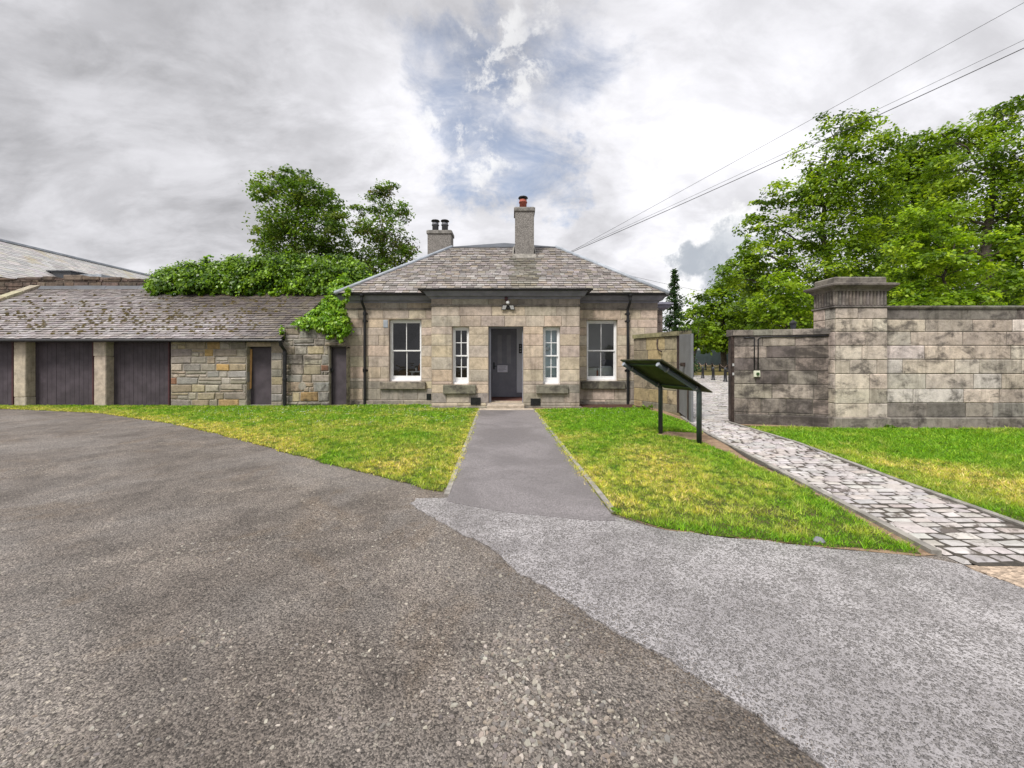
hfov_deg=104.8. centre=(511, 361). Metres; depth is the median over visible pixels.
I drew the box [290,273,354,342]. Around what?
ivy spill
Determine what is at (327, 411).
daisies
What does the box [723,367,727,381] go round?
bollard
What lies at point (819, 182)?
lime tree
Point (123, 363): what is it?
shed range
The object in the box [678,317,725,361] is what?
broadleaf tree
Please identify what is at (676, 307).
conifer
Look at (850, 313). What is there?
gate pier
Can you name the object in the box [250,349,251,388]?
timber strip
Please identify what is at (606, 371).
storage box
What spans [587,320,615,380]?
window
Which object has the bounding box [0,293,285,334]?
moss
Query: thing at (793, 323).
lamp post
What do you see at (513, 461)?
footpath
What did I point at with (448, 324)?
lodge house
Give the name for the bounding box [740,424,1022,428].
bare earth
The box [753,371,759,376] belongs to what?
switch box
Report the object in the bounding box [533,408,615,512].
kerb
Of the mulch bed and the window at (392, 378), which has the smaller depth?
the mulch bed
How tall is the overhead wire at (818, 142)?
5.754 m
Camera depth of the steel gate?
10.10 m
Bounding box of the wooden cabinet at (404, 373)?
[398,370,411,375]
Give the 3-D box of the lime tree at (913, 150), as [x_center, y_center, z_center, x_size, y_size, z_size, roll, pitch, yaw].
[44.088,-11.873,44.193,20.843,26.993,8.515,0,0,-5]
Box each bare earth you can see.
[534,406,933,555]
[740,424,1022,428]
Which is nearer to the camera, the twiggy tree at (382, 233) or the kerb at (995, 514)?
the kerb at (995, 514)
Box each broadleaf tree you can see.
[241,163,359,259]
[670,309,729,349]
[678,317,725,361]
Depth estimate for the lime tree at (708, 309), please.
52.91 m
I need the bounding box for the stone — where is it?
[813,536,825,543]
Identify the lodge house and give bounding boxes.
[330,195,672,409]
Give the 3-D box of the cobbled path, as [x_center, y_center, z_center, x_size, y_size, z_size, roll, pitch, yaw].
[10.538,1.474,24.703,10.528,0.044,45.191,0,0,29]
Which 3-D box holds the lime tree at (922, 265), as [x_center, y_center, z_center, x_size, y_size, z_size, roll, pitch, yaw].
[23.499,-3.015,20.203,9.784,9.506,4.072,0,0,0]
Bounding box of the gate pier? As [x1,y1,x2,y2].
[803,277,899,428]
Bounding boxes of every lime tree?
[678,258,773,368]
[709,105,919,323]
[716,295,901,329]
[743,268,813,329]
[843,127,993,305]
[870,203,1023,305]
[887,94,1023,305]
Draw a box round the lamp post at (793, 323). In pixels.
[789,319,796,328]
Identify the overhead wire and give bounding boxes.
[572,40,1022,250]
[572,48,1023,251]
[574,3,1022,249]
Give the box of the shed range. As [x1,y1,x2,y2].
[0,285,328,405]
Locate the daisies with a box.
[173,404,474,424]
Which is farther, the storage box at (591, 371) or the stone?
the storage box at (591, 371)
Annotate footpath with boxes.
[447,410,615,520]
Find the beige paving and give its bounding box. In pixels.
[965,565,1023,587]
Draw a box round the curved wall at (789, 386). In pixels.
[726,328,829,426]
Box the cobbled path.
[678,375,1023,565]
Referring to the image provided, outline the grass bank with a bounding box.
[694,365,727,374]
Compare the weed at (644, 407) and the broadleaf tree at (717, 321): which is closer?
the weed at (644, 407)
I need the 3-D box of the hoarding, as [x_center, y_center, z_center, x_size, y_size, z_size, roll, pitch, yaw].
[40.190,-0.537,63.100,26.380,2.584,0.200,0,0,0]
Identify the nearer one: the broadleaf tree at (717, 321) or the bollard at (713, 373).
the bollard at (713, 373)
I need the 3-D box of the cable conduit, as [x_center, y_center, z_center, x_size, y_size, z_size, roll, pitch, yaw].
[6.431,0.451,9.228,1.812,2.099,0.098,0,0,16]
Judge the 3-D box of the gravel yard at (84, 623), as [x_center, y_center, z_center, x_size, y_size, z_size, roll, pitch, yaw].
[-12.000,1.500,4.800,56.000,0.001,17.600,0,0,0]
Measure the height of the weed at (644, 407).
0.179 m
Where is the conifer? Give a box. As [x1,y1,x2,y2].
[663,268,704,373]
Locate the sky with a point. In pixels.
(132, 132)
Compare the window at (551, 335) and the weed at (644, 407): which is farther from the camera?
the window at (551, 335)
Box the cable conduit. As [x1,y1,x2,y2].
[744,335,829,370]
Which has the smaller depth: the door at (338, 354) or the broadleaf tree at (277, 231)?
the door at (338, 354)
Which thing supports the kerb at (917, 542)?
on the ground
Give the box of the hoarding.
[695,350,727,364]
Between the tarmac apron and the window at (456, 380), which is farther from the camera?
the window at (456, 380)
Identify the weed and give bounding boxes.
[279,325,285,338]
[610,507,620,512]
[640,404,654,409]
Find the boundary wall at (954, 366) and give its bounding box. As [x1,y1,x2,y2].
[887,306,1023,427]
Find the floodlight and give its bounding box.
[501,301,514,309]
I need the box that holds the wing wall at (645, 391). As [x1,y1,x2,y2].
[632,330,691,412]
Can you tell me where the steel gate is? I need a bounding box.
[679,326,692,421]
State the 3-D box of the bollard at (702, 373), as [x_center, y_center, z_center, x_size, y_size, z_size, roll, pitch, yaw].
[16.729,1.020,34.581,0.340,1.160,0.332,0,0,0]
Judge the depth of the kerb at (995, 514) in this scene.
4.72 m
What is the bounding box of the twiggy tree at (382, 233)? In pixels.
[343,178,421,274]
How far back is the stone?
3.24 m
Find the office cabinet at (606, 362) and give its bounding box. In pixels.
[601,360,612,366]
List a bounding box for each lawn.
[25,405,472,490]
[540,408,920,553]
[744,425,1023,521]
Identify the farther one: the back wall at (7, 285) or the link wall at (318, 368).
the back wall at (7, 285)
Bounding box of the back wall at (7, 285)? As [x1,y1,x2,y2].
[0,275,283,294]
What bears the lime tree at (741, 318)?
on the ground
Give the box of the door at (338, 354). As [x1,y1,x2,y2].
[330,347,348,404]
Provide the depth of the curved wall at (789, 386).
9.30 m
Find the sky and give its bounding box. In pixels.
[0,0,1023,349]
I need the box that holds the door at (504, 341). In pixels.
[492,329,516,396]
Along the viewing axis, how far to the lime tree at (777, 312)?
29.68 m
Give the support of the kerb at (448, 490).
on the ground
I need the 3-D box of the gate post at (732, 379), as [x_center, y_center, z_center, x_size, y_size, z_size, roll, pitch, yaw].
[5.352,0.450,9.546,0.070,2.100,0.090,0,0,0]
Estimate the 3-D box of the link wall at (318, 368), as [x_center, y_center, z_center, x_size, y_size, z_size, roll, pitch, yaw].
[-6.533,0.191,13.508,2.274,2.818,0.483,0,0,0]
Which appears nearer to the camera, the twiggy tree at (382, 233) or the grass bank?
the twiggy tree at (382, 233)
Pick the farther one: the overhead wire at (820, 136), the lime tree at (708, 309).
the lime tree at (708, 309)
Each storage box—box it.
[588,368,596,375]
[596,367,612,375]
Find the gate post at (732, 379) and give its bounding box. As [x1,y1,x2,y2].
[731,337,733,421]
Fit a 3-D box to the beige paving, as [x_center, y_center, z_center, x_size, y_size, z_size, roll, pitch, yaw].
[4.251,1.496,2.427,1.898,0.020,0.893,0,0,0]
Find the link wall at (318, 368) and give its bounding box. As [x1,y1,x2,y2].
[285,325,349,405]
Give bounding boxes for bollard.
[701,366,704,377]
[711,367,715,379]
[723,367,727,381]
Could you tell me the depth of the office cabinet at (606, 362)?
15.58 m
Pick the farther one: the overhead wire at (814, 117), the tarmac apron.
the overhead wire at (814, 117)
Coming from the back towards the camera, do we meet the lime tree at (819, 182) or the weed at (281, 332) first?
the lime tree at (819, 182)
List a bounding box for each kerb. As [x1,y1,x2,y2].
[444,408,479,495]
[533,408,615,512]
[680,416,941,555]
[724,420,1023,526]
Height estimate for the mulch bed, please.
0.001 m
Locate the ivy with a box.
[141,250,373,297]
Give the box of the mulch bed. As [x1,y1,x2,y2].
[580,404,639,407]
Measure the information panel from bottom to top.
1.642 m
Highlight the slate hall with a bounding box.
[0,239,149,278]
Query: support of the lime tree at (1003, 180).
on the courtyard
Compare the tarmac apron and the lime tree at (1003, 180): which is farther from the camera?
the lime tree at (1003, 180)
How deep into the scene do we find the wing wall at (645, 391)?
12.45 m
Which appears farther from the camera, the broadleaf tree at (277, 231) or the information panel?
the broadleaf tree at (277, 231)
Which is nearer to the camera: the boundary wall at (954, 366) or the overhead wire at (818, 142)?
the boundary wall at (954, 366)
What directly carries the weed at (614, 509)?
on the lawn at (767, 522)
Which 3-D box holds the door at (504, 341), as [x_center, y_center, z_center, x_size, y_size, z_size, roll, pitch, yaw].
[-0.290,0.034,14.834,0.929,2.583,0.121,0,0,0]
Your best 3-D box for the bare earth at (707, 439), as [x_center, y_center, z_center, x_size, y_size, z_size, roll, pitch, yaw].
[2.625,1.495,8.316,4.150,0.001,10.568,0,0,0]
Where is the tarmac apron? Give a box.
[410,498,1023,767]
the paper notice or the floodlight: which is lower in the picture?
the paper notice
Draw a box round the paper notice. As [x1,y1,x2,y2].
[497,365,507,371]
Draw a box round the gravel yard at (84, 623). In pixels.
[0,405,974,767]
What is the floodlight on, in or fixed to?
attached to the lodge house
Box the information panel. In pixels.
[620,359,711,443]
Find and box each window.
[390,320,420,380]
[453,327,468,383]
[543,327,559,383]
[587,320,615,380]

